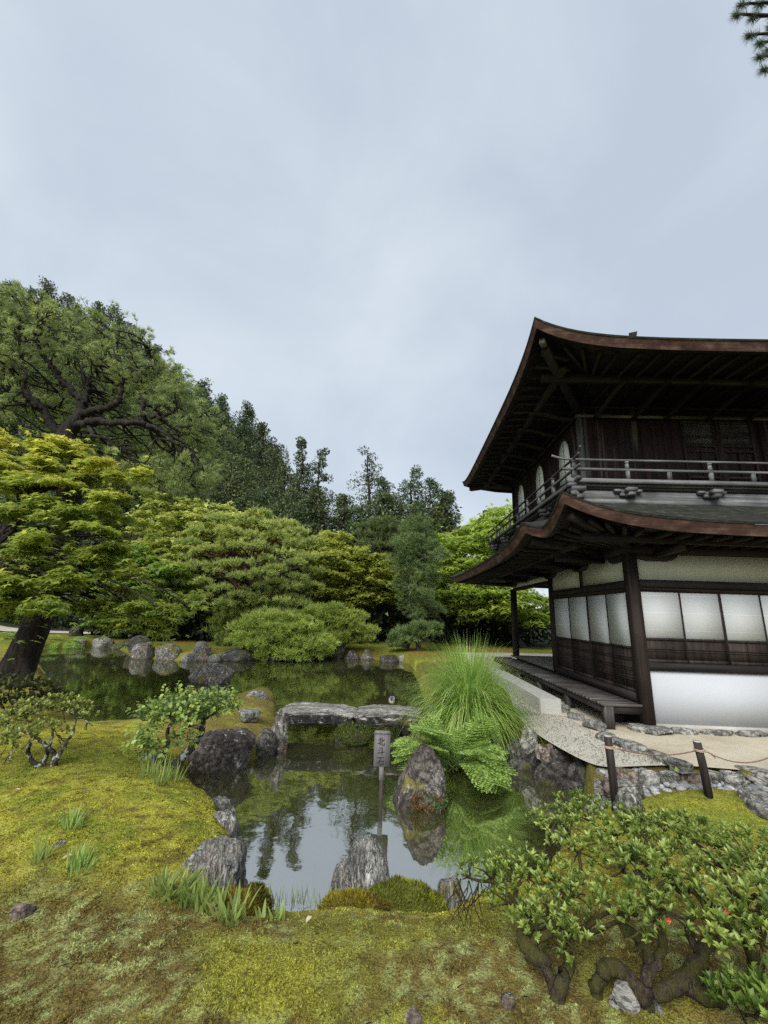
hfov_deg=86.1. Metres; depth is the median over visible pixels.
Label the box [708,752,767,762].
rope
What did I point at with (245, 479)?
conifer
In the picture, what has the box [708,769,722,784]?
edging stone
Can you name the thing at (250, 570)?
red pine
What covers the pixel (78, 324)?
hillside conifer
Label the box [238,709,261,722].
step stone
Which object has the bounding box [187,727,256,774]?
boulder
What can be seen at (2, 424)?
hillside conifer
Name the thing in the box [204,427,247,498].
conifer
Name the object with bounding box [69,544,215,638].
maple
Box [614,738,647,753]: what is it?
court edging
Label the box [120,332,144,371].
hillside conifer
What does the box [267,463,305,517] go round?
conifer
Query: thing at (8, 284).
hillside conifer
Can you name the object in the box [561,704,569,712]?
foundation stone
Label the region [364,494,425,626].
conifer
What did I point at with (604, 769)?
edging stone
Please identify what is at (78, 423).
leaning pine
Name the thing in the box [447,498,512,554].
maple
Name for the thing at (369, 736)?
moss patch
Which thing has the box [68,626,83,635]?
rock
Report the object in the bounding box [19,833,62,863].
grass tuft
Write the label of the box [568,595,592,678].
sliding door
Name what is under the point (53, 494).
hillside conifer
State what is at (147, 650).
rock
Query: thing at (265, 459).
hillside conifer
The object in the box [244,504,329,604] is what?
conifer
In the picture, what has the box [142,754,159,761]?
rock
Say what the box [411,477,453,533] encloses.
conifer
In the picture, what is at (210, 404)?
hillside conifer
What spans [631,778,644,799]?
stone
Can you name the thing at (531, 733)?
rock
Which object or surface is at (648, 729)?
foundation stone
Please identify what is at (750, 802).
paving stone
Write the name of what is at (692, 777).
edging stone
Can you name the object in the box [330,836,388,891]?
boulder
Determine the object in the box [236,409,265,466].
hillside conifer
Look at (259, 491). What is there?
conifer
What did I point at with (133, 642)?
rock
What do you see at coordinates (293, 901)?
grass tuft
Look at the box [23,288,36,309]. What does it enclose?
hillside conifer
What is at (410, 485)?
conifer
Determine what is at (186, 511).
maple
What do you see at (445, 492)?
conifer
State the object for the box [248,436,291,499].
conifer
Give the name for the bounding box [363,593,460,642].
shrub
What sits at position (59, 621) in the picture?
shrub
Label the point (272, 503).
hillside conifer
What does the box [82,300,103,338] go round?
hillside conifer
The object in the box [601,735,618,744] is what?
court edging
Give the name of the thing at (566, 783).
rock
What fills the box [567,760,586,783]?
boulder
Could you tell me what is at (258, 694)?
rock
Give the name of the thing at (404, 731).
abutment stone
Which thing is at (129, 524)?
hillside conifer
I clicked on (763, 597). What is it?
sliding door
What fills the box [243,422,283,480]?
hillside conifer
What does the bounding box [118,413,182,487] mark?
hillside conifer
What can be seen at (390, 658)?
rock
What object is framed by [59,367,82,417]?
hillside conifer
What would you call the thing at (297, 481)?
conifer
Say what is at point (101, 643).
rock
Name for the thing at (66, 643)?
fern
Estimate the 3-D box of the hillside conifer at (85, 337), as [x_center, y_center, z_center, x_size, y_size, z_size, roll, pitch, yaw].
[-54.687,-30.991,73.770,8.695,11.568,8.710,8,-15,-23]
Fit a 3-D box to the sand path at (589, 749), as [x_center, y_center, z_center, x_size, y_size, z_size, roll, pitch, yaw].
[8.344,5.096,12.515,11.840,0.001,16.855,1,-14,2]
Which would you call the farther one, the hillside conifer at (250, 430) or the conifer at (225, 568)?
the hillside conifer at (250, 430)
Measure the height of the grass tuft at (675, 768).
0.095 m
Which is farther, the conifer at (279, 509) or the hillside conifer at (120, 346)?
the hillside conifer at (120, 346)
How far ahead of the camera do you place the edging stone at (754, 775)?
4.76 m
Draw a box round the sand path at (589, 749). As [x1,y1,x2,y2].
[459,652,697,766]
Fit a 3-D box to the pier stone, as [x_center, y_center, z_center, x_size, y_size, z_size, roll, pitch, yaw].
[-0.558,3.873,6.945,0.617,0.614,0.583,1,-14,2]
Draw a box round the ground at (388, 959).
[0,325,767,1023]
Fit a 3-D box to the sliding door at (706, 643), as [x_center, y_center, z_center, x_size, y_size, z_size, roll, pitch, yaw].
[5.326,1.927,6.861,0.663,1.160,0.035,1,-14,2]
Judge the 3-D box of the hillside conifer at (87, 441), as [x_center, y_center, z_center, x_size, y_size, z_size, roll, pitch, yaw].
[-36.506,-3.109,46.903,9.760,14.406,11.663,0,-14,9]
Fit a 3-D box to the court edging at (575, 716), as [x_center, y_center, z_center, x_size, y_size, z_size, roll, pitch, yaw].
[3.310,3.538,7.083,0.142,0.135,0.292,9,-16,-27]
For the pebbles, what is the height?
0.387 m
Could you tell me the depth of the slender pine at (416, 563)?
20.66 m
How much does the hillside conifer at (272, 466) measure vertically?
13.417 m
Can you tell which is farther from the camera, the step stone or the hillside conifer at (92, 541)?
the hillside conifer at (92, 541)
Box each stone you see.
[8,903,36,920]
[54,840,66,846]
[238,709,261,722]
[271,709,287,752]
[335,724,368,745]
[388,691,395,703]
[392,743,445,811]
[399,726,414,737]
[404,1006,422,1023]
[415,716,438,742]
[500,992,515,1010]
[535,744,543,759]
[539,748,550,763]
[545,743,555,751]
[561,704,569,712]
[594,779,603,798]
[595,732,615,739]
[596,767,607,776]
[601,777,610,797]
[616,767,638,780]
[617,779,636,792]
[627,723,673,735]
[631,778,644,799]
[638,767,660,789]
[658,770,679,783]
[678,771,701,787]
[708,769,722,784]
[719,770,746,787]
[734,765,767,786]
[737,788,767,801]
[745,797,767,809]
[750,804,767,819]
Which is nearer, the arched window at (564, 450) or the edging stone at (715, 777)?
the edging stone at (715, 777)
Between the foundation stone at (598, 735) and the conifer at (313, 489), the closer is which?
the foundation stone at (598, 735)
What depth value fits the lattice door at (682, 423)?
9.50 m
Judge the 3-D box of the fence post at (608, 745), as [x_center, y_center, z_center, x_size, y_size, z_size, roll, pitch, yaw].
[2.376,2.725,4.270,0.129,0.733,0.104,1,-14,2]
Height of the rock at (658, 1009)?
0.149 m
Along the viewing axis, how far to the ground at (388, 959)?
2.25 m
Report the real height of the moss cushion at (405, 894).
0.253 m
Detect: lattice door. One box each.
[679,420,723,486]
[717,420,762,487]
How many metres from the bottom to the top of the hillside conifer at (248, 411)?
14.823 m
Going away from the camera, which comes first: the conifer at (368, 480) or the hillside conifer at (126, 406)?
the conifer at (368, 480)
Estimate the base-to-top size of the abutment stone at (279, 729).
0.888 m
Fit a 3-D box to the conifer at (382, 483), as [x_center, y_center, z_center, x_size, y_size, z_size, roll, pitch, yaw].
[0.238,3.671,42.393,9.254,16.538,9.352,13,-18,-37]
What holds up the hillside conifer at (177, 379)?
on the ground at (388, 959)
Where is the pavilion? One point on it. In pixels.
(630, 472)
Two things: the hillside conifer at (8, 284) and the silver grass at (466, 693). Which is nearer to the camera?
the silver grass at (466, 693)
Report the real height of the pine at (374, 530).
8.681 m
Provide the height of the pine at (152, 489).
13.302 m
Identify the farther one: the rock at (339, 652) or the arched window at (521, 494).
the rock at (339, 652)
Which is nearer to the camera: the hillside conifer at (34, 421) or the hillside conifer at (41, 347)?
the hillside conifer at (34, 421)
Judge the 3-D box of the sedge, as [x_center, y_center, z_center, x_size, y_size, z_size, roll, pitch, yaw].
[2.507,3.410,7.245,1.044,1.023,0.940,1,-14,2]
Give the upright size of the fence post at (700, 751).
0.652 m
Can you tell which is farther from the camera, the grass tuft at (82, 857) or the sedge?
the sedge
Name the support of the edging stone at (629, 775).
on the ground at (388, 959)
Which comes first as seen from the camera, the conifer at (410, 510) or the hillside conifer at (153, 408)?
the conifer at (410, 510)
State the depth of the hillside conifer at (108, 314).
83.73 m
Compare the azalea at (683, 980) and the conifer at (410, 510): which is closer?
the azalea at (683, 980)
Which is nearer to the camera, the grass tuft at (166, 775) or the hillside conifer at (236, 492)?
the grass tuft at (166, 775)
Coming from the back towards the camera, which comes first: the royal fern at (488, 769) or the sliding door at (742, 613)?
the sliding door at (742, 613)
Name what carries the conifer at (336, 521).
on the ground at (388, 959)
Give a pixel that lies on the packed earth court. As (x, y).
(733, 747)
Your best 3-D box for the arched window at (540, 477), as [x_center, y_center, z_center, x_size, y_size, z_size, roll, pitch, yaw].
[4.599,-0.835,12.119,0.045,1.235,0.866,1,-14,2]
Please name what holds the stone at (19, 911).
on the ground at (388, 959)
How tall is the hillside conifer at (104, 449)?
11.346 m
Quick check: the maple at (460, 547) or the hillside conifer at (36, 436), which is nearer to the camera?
the maple at (460, 547)
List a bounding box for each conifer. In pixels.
[0,279,11,298]
[0,283,26,341]
[0,304,33,357]
[0,342,28,382]
[0,361,54,437]
[0,380,28,456]
[0,393,60,456]
[0,427,50,546]
[1,435,92,527]
[4,445,93,556]
[7,276,64,322]
[13,317,62,363]
[22,386,71,438]
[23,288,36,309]
[27,300,56,340]
[31,332,76,385]
[56,291,75,335]
[57,316,100,363]
[58,302,81,337]
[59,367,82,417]
[68,308,90,345]
[71,482,124,566]
[78,347,126,414]
[78,437,136,544]
[81,431,128,494]
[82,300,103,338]
[87,305,129,353]
[88,412,122,472]
[93,374,143,441]
[96,314,133,363]
[97,339,126,384]
[104,346,144,400]
[114,419,177,514]
[116,409,154,459]
[118,321,144,366]
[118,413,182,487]
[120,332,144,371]
[121,498,173,552]
[122,443,188,532]
[123,378,173,430]
[128,383,171,445]
[142,343,177,397]
[162,459,222,554]
[164,363,186,406]
[164,366,187,406]
[166,493,224,621]
[176,466,240,538]
[177,393,219,456]
[180,391,206,414]
[193,377,217,418]
[196,499,244,622]
[197,487,259,620]
[199,392,240,447]
[200,487,275,613]
[201,410,252,477]
[204,421,224,450]
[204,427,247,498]
[212,454,270,523]
[214,474,253,583]
[216,444,239,484]
[222,487,274,592]
[226,500,298,604]
[228,399,264,463]
[234,435,259,480]
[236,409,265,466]
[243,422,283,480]
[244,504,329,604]
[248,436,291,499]
[254,450,283,495]
[260,447,286,496]
[264,496,330,611]
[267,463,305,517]
[267,500,280,506]
[277,436,313,515]
[277,486,317,567]
[285,484,331,606]
[290,491,345,605]
[299,447,339,528]
[303,506,364,623]
[311,505,382,609]
[326,493,356,565]
[342,491,402,629]
[346,445,393,520]
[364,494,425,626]
[365,475,401,518]
[377,505,454,629]
[392,464,428,520]
[393,501,477,632]
[408,499,450,571]
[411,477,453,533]
[420,491,469,625]
[432,489,462,532]
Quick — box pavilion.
[449,317,767,736]
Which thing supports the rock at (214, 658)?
on the ground at (388, 959)
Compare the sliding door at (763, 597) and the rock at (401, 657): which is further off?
the rock at (401, 657)
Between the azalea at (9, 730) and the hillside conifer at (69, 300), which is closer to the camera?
the azalea at (9, 730)
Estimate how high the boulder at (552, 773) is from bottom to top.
0.676 m
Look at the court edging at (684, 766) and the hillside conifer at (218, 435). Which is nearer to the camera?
the court edging at (684, 766)
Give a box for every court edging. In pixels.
[567,712,584,720]
[582,719,606,731]
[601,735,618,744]
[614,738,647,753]
[646,749,668,763]
[663,756,693,773]
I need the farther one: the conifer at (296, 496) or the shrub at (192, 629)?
the conifer at (296, 496)
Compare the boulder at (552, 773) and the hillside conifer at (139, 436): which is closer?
the boulder at (552, 773)
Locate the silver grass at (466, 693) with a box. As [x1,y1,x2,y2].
[395,631,554,768]
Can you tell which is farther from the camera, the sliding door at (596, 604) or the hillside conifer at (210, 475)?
the hillside conifer at (210, 475)
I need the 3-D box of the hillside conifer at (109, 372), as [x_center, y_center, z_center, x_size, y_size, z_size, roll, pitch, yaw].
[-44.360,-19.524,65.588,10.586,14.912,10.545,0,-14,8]
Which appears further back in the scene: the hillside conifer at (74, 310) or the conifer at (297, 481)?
the hillside conifer at (74, 310)
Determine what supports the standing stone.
in the pond water
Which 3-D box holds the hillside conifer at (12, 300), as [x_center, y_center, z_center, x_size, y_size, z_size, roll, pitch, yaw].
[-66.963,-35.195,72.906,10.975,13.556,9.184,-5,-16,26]
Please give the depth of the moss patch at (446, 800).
4.56 m
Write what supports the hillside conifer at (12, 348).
on the ground at (388, 959)
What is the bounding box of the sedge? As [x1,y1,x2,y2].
[497,678,543,718]
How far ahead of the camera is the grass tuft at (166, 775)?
4.03 m
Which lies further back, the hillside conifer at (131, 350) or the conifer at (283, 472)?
the hillside conifer at (131, 350)
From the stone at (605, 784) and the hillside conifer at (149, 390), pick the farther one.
the hillside conifer at (149, 390)
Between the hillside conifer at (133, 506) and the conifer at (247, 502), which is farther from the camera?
the hillside conifer at (133, 506)
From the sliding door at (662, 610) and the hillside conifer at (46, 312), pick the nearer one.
the sliding door at (662, 610)
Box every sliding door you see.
[553,597,572,671]
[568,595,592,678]
[586,593,613,684]
[605,591,635,691]
[641,590,688,663]
[679,591,729,664]
[719,593,767,666]
[759,594,767,637]
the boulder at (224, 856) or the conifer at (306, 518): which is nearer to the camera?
the boulder at (224, 856)
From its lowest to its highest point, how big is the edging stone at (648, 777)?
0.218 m
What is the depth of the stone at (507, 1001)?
1.83 m
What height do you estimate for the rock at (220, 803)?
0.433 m
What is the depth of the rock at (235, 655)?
17.36 m
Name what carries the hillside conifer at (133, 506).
on the ground at (388, 959)
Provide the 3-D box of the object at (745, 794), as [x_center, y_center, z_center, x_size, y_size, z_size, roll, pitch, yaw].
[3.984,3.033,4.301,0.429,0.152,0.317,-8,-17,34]
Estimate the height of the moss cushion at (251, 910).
0.233 m
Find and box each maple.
[0,417,211,665]
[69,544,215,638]
[85,491,312,631]
[292,529,408,641]
[413,512,543,643]
[433,583,550,648]
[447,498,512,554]
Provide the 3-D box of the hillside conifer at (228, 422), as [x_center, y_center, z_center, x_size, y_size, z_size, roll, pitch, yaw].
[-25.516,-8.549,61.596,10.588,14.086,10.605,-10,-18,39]
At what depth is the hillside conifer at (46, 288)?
79.37 m
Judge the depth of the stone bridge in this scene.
6.97 m
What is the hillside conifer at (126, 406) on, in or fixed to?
on the ground at (388, 959)
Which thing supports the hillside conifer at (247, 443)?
on the ground at (388, 959)
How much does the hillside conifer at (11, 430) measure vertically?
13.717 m
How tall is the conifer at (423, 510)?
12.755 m
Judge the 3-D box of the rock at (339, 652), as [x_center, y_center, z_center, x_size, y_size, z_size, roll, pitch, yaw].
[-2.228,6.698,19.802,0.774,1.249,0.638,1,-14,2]
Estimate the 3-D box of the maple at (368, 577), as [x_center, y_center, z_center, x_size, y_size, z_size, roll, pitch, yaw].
[-2.044,4.815,26.720,8.728,7.411,7.191,10,-16,-29]
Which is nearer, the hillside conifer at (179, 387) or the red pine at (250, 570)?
the red pine at (250, 570)
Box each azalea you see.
[0,692,103,766]
[120,680,243,768]
[434,787,767,1013]
[699,952,767,1023]
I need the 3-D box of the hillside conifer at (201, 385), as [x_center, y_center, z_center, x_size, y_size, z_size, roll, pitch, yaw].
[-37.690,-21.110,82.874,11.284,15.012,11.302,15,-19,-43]
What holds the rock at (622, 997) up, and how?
on the ground at (388, 959)
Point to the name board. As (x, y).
(381, 749)
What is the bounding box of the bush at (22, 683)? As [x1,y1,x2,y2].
[0,670,71,714]
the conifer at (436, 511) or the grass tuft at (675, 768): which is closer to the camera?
the grass tuft at (675, 768)
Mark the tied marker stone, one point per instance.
(391, 698)
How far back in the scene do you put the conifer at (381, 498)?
33.98 m
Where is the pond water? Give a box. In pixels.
[39,647,584,911]
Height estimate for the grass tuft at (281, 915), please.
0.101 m
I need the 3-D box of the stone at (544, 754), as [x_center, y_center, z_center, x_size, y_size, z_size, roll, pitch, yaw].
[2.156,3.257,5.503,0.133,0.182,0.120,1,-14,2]
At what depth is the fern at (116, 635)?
22.54 m
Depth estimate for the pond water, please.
5.04 m
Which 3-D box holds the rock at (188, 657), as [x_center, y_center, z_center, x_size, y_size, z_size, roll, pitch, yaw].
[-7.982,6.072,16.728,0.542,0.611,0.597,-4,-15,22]
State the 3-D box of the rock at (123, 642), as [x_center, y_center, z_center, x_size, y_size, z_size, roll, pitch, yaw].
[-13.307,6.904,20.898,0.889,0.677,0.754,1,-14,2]
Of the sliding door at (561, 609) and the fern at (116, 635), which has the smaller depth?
the sliding door at (561, 609)
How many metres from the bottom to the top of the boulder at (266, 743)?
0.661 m
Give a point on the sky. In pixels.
(353, 220)
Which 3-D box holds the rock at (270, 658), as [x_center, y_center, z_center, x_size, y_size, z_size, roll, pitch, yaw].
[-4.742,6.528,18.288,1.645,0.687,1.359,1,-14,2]
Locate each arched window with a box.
[517,483,525,517]
[534,464,546,505]
[557,438,572,488]
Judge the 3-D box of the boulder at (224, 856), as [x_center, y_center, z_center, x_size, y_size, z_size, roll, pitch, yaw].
[-1.197,2.526,2.756,0.555,0.579,0.422,1,-14,2]
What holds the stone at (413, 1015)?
on the ground at (388, 959)
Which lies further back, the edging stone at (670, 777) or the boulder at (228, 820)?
the edging stone at (670, 777)
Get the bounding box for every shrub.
[0,593,87,629]
[75,608,220,640]
[286,595,389,643]
[307,584,452,631]
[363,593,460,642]
[426,610,551,646]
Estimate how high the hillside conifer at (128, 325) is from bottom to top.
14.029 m
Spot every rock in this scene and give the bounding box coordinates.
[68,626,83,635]
[73,639,85,647]
[92,637,113,647]
[112,641,126,648]
[127,635,151,652]
[130,641,154,658]
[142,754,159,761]
[155,644,181,660]
[179,653,196,661]
[192,641,210,660]
[207,654,221,661]
[212,795,236,817]
[220,648,255,661]
[245,690,268,699]
[262,652,295,661]
[302,653,328,659]
[330,642,345,658]
[345,650,359,659]
[359,649,374,659]
[379,655,398,662]
[398,654,404,661]
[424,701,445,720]
[437,875,463,909]
[519,725,537,753]
[560,777,583,793]
[608,979,639,1014]
[613,790,647,822]
[654,999,663,1014]
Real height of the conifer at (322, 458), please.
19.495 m
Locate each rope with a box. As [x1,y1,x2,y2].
[618,748,695,755]
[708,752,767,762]
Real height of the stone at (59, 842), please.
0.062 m
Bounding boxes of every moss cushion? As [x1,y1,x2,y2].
[217,884,263,915]
[246,880,273,913]
[317,885,392,911]
[367,874,447,912]
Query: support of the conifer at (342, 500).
on the ground at (388, 959)
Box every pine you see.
[0,278,232,686]
[118,453,224,554]
[165,506,326,617]
[201,598,279,646]
[223,607,342,662]
[293,600,381,645]
[342,515,422,639]
[384,513,453,649]
[385,618,443,650]
[728,0,767,77]
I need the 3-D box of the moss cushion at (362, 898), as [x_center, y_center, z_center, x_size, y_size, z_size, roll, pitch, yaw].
[-0.185,2.564,2.662,0.502,0.195,0.252,1,-14,2]
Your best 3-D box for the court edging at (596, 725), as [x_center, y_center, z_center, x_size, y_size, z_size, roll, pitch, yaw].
[3.311,3.372,6.479,0.388,0.164,0.198,-10,-18,39]
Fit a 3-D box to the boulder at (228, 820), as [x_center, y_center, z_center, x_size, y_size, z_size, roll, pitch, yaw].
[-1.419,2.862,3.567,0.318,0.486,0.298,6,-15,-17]
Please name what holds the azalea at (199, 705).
on the ground at (388, 959)
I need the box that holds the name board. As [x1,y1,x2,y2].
[373,730,390,800]
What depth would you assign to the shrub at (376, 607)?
30.91 m
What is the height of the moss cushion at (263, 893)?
0.281 m
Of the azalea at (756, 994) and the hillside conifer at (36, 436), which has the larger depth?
the hillside conifer at (36, 436)
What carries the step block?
on the sand path at (589, 749)
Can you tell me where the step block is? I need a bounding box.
[490,670,561,713]
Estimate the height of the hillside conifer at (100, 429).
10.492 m
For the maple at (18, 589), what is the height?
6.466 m
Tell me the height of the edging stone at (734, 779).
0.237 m
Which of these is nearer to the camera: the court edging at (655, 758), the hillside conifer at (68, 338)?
the court edging at (655, 758)
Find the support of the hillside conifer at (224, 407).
on the ground at (388, 959)
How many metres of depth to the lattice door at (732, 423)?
9.48 m
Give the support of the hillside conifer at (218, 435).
on the ground at (388, 959)
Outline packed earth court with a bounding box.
[456,652,767,769]
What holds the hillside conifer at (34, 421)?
on the ground at (388, 959)
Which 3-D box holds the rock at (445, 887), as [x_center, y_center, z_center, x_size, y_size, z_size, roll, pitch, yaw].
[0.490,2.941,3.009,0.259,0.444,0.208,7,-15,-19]
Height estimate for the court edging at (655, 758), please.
0.136 m
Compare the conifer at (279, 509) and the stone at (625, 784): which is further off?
the conifer at (279, 509)
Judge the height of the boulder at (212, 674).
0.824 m
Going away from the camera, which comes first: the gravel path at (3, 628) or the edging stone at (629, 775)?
the edging stone at (629, 775)
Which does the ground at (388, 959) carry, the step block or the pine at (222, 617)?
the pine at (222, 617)
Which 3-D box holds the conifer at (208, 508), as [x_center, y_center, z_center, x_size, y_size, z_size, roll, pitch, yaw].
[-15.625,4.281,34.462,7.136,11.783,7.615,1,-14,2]
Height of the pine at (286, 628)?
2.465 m
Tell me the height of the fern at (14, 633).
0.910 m
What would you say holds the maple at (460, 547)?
on the ground at (388, 959)
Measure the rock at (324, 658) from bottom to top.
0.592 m
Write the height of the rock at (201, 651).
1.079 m
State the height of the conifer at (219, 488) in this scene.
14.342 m
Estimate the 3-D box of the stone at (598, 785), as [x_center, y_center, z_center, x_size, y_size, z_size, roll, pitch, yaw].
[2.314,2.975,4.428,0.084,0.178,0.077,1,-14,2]
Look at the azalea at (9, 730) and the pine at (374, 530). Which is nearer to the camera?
the azalea at (9, 730)
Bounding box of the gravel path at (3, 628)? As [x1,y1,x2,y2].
[0,626,211,637]
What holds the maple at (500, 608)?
on the ground at (388, 959)
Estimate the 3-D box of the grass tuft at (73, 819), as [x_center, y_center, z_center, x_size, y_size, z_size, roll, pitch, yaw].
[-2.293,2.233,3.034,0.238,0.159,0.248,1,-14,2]
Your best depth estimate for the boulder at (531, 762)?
5.97 m
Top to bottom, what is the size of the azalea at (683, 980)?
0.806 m
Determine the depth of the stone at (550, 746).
5.69 m
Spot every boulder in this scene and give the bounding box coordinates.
[182,835,247,889]
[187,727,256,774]
[188,663,235,684]
[213,809,239,837]
[255,728,276,757]
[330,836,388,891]
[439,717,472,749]
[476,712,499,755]
[502,737,540,771]
[533,749,571,787]
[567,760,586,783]
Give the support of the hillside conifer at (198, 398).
on the ground at (388, 959)
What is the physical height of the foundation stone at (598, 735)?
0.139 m
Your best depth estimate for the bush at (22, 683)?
6.29 m
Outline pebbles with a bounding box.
[584,767,767,814]
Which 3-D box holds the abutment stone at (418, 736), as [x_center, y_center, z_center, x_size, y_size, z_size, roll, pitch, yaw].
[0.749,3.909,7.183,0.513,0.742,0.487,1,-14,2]
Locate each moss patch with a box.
[334,721,372,746]
[411,790,448,812]
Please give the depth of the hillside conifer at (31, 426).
52.03 m
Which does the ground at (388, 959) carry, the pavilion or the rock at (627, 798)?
the rock at (627, 798)
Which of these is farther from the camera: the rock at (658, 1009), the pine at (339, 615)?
the pine at (339, 615)
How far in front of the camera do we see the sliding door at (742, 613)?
6.82 m
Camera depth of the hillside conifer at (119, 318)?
80.30 m
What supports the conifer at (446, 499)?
on the ground at (388, 959)
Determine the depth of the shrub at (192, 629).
22.57 m
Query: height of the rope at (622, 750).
0.103 m
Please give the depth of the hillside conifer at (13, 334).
67.95 m
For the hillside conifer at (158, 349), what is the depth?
81.92 m
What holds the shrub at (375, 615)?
on the ground at (388, 959)
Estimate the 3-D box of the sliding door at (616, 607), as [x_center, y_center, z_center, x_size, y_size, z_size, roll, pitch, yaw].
[4.228,2.269,7.322,0.035,1.650,0.795,1,-14,2]
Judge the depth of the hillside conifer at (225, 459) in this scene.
58.03 m
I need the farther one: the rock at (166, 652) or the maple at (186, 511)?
the maple at (186, 511)
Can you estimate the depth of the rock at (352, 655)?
19.32 m
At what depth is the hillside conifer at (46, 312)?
75.07 m
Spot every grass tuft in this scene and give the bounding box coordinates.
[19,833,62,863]
[57,800,94,830]
[61,840,107,877]
[131,752,192,785]
[140,864,261,927]
[254,898,285,921]
[269,881,337,910]
[620,766,678,773]
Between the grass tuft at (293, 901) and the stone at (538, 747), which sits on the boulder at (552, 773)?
the stone at (538, 747)
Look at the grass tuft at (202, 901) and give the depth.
2.43 m
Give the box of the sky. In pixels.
[0,0,767,607]
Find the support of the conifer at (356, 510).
on the ground at (388, 959)
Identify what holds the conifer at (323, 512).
on the ground at (388, 959)
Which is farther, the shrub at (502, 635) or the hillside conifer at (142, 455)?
the hillside conifer at (142, 455)
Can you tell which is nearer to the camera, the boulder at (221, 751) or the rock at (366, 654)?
the boulder at (221, 751)
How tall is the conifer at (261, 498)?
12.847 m
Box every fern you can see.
[0,632,15,637]
[47,635,89,648]
[108,633,126,638]
[390,712,517,793]
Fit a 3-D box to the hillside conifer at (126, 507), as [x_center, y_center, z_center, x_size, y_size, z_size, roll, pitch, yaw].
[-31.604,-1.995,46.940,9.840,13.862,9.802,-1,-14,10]
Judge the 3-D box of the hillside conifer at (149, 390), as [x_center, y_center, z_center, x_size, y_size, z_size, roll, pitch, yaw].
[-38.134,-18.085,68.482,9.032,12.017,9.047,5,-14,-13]
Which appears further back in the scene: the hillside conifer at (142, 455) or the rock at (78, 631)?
the hillside conifer at (142, 455)
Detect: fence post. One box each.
[603,735,617,811]
[693,740,713,798]
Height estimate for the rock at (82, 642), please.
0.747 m
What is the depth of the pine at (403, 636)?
19.66 m
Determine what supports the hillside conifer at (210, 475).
on the ground at (388, 959)
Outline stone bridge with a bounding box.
[275,702,423,727]

